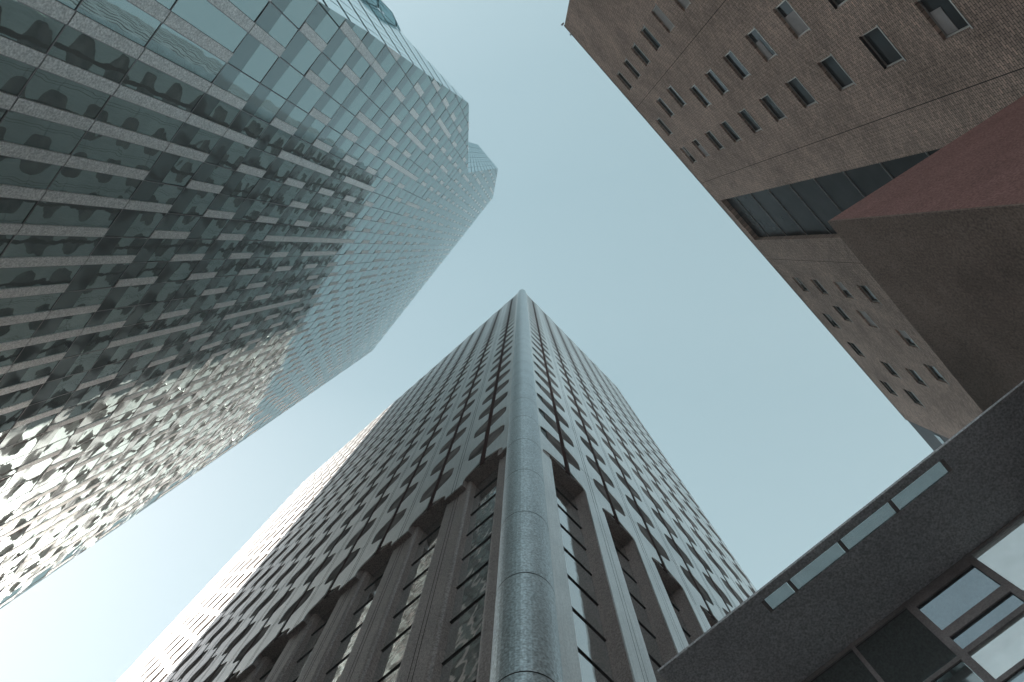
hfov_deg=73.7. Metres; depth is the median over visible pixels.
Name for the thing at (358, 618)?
base window
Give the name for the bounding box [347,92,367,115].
window
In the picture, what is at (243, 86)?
window
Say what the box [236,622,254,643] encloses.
window
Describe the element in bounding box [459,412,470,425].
window
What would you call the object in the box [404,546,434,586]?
base window
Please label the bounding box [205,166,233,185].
window
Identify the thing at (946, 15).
window
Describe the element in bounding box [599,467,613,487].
window
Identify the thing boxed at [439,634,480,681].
base window
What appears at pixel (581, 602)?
base window
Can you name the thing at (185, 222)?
window
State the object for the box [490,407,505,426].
window
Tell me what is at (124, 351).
window
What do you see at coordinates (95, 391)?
window
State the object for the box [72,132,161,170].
window
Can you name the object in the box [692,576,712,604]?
window
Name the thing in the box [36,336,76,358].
window
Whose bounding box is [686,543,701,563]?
window
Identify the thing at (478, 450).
window
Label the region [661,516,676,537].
window
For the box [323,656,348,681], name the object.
base window
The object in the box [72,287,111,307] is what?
window
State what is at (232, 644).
window
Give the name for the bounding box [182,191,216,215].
window
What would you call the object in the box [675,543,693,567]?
window
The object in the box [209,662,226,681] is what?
window
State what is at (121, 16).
window
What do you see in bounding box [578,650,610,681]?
base window
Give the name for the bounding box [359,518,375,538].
window
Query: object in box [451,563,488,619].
base window
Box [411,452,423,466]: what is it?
window
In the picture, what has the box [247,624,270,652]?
window
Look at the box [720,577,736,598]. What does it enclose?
window
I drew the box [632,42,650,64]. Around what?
window
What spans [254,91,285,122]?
window
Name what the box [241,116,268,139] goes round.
window
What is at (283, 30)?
window
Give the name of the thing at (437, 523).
base window
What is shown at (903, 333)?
window
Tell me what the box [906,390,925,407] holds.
window
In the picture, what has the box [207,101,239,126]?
window
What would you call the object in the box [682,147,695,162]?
window
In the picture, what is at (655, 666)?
base window
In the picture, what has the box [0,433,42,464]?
window
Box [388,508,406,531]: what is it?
window
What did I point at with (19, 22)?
window
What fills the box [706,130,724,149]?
window
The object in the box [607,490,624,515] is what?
window
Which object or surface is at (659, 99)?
window
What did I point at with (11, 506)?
window
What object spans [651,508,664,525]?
window
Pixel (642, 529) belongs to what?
window
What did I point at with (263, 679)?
base window
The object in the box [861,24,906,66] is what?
window
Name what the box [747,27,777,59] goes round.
window
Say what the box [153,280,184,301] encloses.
window
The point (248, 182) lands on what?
window
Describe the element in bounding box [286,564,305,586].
window
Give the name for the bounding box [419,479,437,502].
window
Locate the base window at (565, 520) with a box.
[558,506,584,546]
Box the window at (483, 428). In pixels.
[474,419,488,437]
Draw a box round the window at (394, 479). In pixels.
[387,473,400,488]
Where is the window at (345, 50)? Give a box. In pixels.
[330,37,355,69]
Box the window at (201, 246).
[188,240,214,253]
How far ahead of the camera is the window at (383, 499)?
45.56 m
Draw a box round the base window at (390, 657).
[372,627,410,681]
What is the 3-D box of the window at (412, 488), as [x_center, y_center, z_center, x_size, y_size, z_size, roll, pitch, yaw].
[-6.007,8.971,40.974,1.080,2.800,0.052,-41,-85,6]
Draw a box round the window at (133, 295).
[114,284,151,307]
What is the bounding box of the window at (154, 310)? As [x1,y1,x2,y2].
[137,301,169,322]
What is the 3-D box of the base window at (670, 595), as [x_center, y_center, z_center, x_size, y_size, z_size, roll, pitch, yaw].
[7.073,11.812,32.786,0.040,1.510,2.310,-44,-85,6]
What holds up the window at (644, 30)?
in the brick building
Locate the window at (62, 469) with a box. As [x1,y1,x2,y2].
[48,456,79,481]
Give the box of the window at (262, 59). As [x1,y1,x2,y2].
[241,43,277,81]
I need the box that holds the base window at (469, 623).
[444,595,484,660]
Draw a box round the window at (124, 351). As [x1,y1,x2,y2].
[107,340,140,363]
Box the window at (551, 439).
[546,431,562,455]
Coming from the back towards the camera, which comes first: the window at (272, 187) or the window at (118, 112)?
the window at (272, 187)
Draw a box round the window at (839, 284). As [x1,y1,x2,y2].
[835,282,855,299]
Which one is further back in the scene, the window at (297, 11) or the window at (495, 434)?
the window at (495, 434)
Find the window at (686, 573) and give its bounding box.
[680,566,698,591]
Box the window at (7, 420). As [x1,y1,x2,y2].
[0,407,25,431]
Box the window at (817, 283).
[812,279,829,294]
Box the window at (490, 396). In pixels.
[482,391,493,404]
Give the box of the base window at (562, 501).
[555,488,580,525]
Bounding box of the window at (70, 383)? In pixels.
[48,370,87,398]
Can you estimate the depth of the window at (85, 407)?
36.96 m
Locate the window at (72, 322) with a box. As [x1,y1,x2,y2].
[54,312,93,332]
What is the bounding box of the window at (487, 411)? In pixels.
[478,405,490,419]
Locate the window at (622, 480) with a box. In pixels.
[616,472,628,489]
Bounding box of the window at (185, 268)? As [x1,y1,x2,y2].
[168,260,199,280]
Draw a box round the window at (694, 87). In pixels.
[691,84,711,106]
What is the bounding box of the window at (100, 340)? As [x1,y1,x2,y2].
[81,328,119,353]
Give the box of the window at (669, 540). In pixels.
[664,534,680,556]
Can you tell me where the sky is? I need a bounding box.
[0,0,1023,681]
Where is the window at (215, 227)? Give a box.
[199,218,229,238]
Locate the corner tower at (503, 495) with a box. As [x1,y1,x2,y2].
[117,289,768,681]
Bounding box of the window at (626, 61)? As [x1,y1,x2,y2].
[624,57,639,77]
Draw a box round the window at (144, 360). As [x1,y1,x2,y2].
[128,351,157,372]
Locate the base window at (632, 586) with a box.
[621,568,643,604]
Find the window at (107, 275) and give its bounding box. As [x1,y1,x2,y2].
[86,263,129,288]
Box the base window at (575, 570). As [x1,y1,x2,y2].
[564,549,596,601]
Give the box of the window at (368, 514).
[361,501,378,521]
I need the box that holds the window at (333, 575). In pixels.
[325,556,347,583]
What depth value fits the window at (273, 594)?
46.70 m
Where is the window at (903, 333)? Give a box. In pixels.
[898,330,920,349]
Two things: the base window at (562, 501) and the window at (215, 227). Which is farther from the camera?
the window at (215, 227)
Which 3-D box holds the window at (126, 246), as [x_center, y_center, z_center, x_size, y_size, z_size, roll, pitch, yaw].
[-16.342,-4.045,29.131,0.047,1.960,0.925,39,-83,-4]
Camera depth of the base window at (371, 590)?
31.12 m
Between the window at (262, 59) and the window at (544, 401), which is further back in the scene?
the window at (544, 401)
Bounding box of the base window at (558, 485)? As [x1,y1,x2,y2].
[554,477,576,507]
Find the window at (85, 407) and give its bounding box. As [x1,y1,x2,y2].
[67,398,97,418]
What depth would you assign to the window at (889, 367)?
45.22 m
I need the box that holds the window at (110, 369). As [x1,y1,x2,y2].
[96,359,125,378]
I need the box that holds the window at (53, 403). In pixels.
[37,392,72,413]
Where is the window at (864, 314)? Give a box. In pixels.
[859,311,877,326]
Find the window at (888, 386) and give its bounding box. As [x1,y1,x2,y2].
[882,381,899,397]
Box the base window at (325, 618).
[313,607,334,632]
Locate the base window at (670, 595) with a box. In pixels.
[665,588,677,607]
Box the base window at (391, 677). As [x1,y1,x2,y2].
[380,665,399,681]
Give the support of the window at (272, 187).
in the glass tower at (226, 226)
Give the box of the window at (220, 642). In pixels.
[213,627,233,649]
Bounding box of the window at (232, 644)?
[222,630,244,655]
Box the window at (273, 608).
[262,595,284,620]
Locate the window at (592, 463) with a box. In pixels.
[586,455,599,474]
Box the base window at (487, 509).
[467,495,495,533]
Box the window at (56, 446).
[38,436,70,458]
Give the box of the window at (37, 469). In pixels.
[19,455,56,483]
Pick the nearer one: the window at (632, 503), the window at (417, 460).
the window at (632, 503)
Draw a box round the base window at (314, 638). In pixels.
[299,624,325,658]
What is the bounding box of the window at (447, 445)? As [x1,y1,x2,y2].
[439,437,452,453]
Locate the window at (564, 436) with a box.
[560,427,573,446]
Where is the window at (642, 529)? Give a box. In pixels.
[637,523,653,546]
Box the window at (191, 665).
[177,655,200,680]
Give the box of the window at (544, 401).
[542,398,554,415]
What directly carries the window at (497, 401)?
in the corner tower at (503, 495)
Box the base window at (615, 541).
[611,534,627,557]
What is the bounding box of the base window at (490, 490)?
[471,479,496,512]
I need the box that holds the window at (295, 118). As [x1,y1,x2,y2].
[285,106,307,127]
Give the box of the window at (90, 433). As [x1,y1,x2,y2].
[75,422,105,445]
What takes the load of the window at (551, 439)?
in the corner tower at (503, 495)
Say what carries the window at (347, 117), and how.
in the glass tower at (226, 226)
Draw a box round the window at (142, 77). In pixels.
[121,60,203,111]
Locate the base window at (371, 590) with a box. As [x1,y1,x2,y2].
[355,576,381,611]
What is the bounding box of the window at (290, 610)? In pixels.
[279,595,302,623]
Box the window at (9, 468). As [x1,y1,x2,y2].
[0,454,27,478]
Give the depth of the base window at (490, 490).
30.42 m
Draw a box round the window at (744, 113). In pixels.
[739,108,762,131]
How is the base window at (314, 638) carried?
in the corner tower at (503, 495)
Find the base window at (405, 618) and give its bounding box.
[383,595,420,647]
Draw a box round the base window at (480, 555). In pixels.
[457,537,490,585]
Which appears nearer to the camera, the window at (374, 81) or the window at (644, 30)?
the window at (644, 30)
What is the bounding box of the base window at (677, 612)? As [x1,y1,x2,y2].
[672,605,687,631]
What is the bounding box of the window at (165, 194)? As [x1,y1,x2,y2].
[148,184,183,204]
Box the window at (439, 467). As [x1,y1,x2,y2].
[430,456,445,475]
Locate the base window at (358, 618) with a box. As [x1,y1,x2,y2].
[343,599,372,638]
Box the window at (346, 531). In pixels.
[337,525,352,542]
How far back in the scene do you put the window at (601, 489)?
36.48 m
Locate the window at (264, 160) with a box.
[252,152,275,170]
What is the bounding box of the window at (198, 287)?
[184,278,211,297]
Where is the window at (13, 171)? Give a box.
[0,155,60,188]
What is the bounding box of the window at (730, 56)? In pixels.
[724,50,750,78]
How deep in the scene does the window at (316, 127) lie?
38.05 m
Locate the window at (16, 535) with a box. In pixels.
[0,524,29,549]
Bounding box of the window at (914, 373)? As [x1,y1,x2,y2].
[908,369,928,387]
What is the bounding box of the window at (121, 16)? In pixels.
[77,0,160,45]
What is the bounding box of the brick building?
[561,0,1023,450]
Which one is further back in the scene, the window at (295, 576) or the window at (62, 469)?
the window at (295, 576)
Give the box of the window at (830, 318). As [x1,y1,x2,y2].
[825,314,841,329]
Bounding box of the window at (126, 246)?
[110,238,147,254]
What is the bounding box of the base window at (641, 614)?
[629,593,653,634]
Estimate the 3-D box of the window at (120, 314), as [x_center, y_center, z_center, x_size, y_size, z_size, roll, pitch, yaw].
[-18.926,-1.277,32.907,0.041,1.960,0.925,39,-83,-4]
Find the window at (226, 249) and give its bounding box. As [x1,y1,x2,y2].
[213,240,239,258]
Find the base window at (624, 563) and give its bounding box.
[615,548,634,579]
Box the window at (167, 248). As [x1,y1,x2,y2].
[148,239,184,260]
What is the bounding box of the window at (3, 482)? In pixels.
[0,474,12,491]
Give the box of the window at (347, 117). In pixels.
[333,110,354,133]
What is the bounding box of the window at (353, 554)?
[340,548,359,572]
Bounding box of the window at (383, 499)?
[374,493,389,511]
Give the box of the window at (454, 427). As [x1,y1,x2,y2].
[446,421,458,435]
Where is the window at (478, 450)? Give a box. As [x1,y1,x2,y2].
[468,439,484,460]
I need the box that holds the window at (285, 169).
[271,160,296,182]
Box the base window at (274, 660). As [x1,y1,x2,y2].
[261,652,281,676]
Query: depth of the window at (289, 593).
42.13 m
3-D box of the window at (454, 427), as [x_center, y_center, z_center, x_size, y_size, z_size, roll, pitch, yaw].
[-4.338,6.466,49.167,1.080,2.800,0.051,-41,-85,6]
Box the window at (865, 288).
[859,285,881,304]
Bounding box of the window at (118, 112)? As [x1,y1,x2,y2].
[96,96,182,141]
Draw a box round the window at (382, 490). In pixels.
[375,481,389,497]
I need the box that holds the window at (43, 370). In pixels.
[18,360,59,383]
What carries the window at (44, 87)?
in the glass tower at (226, 226)
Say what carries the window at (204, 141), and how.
in the glass tower at (226, 226)
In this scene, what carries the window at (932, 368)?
in the brick building
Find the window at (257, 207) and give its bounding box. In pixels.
[242,201,267,220]
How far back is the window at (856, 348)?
48.20 m
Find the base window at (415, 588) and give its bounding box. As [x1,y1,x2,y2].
[395,569,427,614]
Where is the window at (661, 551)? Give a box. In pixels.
[650,533,669,560]
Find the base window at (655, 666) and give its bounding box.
[649,656,667,681]
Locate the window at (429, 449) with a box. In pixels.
[423,443,434,456]
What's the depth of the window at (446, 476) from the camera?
36.48 m
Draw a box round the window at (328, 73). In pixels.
[318,60,339,84]
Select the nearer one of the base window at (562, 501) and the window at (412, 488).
the base window at (562, 501)
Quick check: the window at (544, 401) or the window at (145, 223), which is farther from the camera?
the window at (544, 401)
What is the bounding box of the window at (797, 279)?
[794,277,810,292]
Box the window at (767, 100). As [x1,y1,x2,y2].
[761,94,787,120]
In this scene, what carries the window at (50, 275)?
in the glass tower at (226, 226)
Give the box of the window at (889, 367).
[883,362,901,378]
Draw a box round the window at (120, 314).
[103,305,135,323]
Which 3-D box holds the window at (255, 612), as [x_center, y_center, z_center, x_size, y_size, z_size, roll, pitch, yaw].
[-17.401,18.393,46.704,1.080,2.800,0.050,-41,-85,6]
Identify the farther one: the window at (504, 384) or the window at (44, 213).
the window at (504, 384)
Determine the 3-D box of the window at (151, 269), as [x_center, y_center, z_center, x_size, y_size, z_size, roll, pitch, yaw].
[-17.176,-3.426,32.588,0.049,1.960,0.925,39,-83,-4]
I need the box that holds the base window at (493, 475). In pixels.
[475,467,498,494]
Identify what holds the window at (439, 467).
in the corner tower at (503, 495)
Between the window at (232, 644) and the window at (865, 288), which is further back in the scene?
the window at (232, 644)
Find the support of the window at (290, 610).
in the corner tower at (503, 495)
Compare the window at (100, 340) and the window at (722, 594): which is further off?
the window at (722, 594)
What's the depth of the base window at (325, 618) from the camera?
33.30 m
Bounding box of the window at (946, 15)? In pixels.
[917,0,972,37]
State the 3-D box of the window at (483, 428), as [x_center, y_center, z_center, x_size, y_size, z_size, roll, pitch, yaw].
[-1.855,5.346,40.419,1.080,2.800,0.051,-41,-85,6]
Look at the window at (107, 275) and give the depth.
29.26 m
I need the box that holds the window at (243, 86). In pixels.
[227,72,258,100]
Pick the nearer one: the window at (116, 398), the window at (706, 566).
the window at (116, 398)
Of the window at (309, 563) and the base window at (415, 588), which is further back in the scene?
the window at (309, 563)
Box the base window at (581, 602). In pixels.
[568,577,604,637]
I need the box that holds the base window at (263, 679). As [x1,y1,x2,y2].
[259,671,270,681]
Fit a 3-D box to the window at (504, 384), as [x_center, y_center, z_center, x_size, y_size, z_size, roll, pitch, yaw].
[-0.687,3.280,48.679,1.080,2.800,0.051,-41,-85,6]
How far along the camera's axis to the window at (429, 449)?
49.44 m
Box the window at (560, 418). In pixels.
[556,410,568,427]
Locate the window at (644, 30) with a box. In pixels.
[642,24,661,48]
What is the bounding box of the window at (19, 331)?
[0,320,42,342]
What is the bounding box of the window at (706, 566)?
[696,552,712,573]
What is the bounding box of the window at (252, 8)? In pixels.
[229,0,268,20]
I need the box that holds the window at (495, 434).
[486,425,503,449]
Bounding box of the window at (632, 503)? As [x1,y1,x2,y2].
[625,495,640,516]
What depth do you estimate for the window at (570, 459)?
36.21 m
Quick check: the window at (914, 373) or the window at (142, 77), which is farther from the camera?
the window at (914, 373)
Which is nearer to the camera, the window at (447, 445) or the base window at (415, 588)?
the base window at (415, 588)
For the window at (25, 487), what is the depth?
37.61 m
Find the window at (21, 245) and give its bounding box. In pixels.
[1,235,101,256]
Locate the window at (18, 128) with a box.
[0,111,85,153]
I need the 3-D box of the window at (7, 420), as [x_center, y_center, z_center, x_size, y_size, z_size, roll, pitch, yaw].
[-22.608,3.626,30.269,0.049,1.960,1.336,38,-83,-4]
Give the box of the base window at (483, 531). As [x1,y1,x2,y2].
[463,514,493,557]
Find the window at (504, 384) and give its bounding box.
[496,380,507,393]
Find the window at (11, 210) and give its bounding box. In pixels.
[0,197,36,222]
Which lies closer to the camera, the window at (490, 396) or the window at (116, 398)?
the window at (116, 398)
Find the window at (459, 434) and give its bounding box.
[453,428,465,443]
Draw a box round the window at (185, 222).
[170,215,200,230]
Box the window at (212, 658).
[194,655,216,680]
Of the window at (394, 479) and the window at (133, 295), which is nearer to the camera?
the window at (133, 295)
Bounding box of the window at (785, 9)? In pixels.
[775,0,810,37]
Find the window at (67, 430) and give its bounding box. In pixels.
[48,417,84,444]
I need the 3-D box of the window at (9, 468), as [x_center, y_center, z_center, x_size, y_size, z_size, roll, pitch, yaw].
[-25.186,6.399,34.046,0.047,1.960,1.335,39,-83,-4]
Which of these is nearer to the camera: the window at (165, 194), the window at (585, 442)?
the window at (165, 194)
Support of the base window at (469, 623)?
in the corner tower at (503, 495)
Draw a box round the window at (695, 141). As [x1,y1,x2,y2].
[693,138,709,156]
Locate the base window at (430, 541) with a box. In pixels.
[413,526,440,562]
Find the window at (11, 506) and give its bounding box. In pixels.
[0,491,29,517]
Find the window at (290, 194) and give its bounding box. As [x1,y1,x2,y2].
[278,186,300,205]
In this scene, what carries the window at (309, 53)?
in the glass tower at (226, 226)
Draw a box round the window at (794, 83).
[786,76,817,106]
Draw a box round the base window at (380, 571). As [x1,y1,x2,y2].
[365,561,388,588]
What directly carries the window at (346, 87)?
in the glass tower at (226, 226)
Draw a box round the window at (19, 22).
[0,0,64,52]
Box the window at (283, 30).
[268,15,297,47]
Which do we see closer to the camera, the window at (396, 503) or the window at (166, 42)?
the window at (166, 42)
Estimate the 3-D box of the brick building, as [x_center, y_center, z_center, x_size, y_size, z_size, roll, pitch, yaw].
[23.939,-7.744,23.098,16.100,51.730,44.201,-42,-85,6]
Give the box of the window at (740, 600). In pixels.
[729,585,742,602]
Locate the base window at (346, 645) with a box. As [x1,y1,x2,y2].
[328,625,361,670]
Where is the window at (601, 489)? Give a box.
[593,479,608,501]
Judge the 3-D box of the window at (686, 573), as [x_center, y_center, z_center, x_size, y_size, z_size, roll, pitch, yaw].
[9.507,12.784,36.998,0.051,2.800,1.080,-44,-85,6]
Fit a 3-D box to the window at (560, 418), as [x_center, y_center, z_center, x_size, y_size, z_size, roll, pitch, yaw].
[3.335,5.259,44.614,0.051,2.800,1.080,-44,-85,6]
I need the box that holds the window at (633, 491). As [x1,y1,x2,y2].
[627,482,641,501]
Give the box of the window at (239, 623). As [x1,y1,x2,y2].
[225,619,243,639]
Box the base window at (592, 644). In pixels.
[572,609,613,680]
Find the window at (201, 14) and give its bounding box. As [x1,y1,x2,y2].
[170,0,246,51]
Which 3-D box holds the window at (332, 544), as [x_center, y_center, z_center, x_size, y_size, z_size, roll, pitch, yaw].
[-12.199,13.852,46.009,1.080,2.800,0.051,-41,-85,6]
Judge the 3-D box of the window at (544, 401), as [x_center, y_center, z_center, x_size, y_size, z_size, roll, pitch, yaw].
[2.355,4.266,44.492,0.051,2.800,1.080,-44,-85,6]
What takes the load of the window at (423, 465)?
in the corner tower at (503, 495)
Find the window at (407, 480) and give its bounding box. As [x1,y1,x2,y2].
[400,469,415,487]
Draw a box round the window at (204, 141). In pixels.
[187,129,220,152]
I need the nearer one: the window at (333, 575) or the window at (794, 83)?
the window at (794, 83)
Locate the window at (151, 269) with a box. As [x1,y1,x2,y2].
[136,262,167,277]
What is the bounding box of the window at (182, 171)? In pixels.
[162,156,202,185]
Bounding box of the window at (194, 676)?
[188,661,207,681]
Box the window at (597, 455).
[592,447,604,464]
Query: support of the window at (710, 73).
in the brick building
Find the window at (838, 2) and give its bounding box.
[833,0,847,7]
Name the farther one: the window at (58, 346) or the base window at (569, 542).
the window at (58, 346)
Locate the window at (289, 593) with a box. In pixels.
[276,587,295,609]
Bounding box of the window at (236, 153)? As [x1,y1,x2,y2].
[218,141,250,169]
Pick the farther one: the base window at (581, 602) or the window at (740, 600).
the window at (740, 600)
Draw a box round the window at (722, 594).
[714,583,732,607]
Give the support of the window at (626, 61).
in the brick building
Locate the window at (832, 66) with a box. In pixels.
[819,53,856,89]
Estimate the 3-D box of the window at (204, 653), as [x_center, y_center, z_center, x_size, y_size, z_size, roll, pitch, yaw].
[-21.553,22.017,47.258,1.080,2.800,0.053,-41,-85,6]
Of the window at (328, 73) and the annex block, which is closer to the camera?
the annex block
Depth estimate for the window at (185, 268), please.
35.87 m
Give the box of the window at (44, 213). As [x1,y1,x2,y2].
[24,201,120,227]
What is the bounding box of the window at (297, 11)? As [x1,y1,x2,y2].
[283,0,317,27]
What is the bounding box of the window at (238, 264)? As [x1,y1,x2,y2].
[224,258,248,275]
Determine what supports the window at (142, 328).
in the glass tower at (226, 226)
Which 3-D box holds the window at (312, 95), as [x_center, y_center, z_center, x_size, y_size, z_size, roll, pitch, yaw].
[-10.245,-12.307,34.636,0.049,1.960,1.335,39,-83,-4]
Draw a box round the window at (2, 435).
[0,429,9,442]
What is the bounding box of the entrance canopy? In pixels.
[658,380,1023,681]
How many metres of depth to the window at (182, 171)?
28.62 m
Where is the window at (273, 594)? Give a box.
[262,589,278,607]
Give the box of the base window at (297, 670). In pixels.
[287,650,311,681]
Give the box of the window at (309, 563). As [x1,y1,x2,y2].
[299,557,315,575]
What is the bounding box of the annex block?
[828,96,1023,411]
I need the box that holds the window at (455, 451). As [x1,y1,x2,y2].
[446,446,460,463]
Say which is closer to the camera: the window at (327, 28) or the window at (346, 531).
the window at (327, 28)
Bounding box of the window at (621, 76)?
[617,72,631,89]
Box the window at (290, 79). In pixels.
[272,65,303,98]
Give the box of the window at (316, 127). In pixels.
[301,119,325,143]
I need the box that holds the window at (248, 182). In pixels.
[231,174,259,197]
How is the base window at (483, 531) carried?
in the corner tower at (503, 495)
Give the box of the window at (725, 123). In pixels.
[721,120,741,141]
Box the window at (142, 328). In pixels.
[126,320,154,337]
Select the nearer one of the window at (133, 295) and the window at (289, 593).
the window at (133, 295)
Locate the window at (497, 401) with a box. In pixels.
[493,392,506,409]
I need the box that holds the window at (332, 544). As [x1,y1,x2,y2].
[324,533,341,553]
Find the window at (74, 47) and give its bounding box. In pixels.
[47,26,135,82]
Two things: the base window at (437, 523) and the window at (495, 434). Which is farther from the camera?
the window at (495, 434)
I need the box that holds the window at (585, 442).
[580,436,591,452]
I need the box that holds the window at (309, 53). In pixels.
[290,40,320,74]
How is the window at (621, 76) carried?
in the brick building
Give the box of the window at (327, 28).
[315,14,338,43]
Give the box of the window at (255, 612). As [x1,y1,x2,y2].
[249,594,270,618]
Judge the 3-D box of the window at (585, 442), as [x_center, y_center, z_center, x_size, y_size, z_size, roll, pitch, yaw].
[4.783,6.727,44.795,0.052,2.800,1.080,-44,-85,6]
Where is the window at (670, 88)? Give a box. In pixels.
[667,85,686,105]
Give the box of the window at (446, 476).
[437,468,453,489]
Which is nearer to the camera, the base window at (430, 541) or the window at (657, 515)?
the base window at (430, 541)
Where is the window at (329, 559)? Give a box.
[317,553,335,574]
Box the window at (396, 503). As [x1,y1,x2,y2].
[387,492,404,512]
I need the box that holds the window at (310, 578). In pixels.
[303,560,324,585]
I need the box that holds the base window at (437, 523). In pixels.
[420,514,443,541]
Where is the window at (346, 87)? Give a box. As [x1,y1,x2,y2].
[332,77,354,103]
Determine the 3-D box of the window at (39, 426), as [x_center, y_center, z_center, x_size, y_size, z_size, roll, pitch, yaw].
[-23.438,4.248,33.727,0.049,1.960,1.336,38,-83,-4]
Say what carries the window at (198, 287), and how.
in the glass tower at (226, 226)
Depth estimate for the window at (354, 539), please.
41.48 m
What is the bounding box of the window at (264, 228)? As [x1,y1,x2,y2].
[251,223,273,239]
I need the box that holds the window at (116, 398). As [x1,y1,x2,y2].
[101,386,132,409]
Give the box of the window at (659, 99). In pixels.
[657,97,674,116]
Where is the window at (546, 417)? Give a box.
[544,413,557,432]
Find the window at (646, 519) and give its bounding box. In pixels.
[637,505,653,527]
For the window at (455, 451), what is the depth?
40.71 m
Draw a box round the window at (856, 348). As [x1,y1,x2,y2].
[849,342,863,355]
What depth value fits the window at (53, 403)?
33.50 m
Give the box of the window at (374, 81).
[362,72,381,96]
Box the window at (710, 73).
[706,68,729,94]
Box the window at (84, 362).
[64,349,103,376]
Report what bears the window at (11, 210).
in the glass tower at (226, 226)
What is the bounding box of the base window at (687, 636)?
[682,629,691,643]
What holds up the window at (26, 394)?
in the glass tower at (226, 226)
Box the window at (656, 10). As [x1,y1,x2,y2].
[653,3,674,31]
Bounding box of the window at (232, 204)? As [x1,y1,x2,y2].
[219,196,244,212]
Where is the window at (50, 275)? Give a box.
[0,265,81,288]
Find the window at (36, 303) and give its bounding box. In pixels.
[0,293,61,316]
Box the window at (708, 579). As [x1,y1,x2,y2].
[702,572,719,595]
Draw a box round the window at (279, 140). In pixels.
[263,129,291,155]
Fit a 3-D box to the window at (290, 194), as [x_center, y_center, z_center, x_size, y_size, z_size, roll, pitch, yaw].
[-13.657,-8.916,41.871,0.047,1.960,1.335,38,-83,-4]
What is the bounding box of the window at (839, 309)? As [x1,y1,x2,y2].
[835,306,851,320]
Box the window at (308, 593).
[294,587,314,611]
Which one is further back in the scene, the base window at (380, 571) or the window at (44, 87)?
the base window at (380, 571)
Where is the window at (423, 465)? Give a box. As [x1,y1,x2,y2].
[414,461,426,476]
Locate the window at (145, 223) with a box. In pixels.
[124,211,165,236]
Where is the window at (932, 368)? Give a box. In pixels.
[927,365,949,384]
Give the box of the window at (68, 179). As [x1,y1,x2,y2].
[48,167,141,198]
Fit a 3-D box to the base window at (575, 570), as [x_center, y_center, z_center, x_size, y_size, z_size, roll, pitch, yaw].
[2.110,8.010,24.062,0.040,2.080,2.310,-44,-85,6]
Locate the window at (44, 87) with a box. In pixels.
[19,69,109,118]
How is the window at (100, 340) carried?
in the glass tower at (226, 226)
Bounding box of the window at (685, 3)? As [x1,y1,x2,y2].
[678,0,690,9]
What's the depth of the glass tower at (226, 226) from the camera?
36.47 m
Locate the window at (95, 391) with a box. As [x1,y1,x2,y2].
[77,379,111,404]
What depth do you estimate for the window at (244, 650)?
37.92 m
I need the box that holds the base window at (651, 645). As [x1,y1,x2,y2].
[638,622,663,665]
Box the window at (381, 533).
[372,519,391,543]
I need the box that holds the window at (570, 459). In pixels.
[564,447,579,470]
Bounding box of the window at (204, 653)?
[189,649,208,670]
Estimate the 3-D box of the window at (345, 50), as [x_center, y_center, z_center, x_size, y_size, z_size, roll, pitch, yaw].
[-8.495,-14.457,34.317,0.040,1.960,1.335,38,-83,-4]
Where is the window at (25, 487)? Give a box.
[6,474,42,502]
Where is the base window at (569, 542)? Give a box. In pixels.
[560,525,590,572]
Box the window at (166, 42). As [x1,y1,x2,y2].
[144,23,224,81]
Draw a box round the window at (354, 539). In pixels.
[345,527,363,549]
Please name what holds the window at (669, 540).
in the corner tower at (503, 495)
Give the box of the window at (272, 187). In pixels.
[256,180,281,201]
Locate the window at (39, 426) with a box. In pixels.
[16,413,57,442]
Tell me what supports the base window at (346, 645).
in the corner tower at (503, 495)
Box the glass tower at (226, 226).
[0,0,497,608]
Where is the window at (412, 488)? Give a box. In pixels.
[402,482,417,501]
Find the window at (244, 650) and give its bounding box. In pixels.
[233,633,258,662]
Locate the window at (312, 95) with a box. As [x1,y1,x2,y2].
[297,83,323,112]
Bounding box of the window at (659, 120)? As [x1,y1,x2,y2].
[657,117,672,134]
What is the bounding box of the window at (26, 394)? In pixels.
[0,384,41,408]
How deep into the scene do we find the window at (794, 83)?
27.78 m
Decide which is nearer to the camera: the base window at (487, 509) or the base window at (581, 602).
the base window at (581, 602)

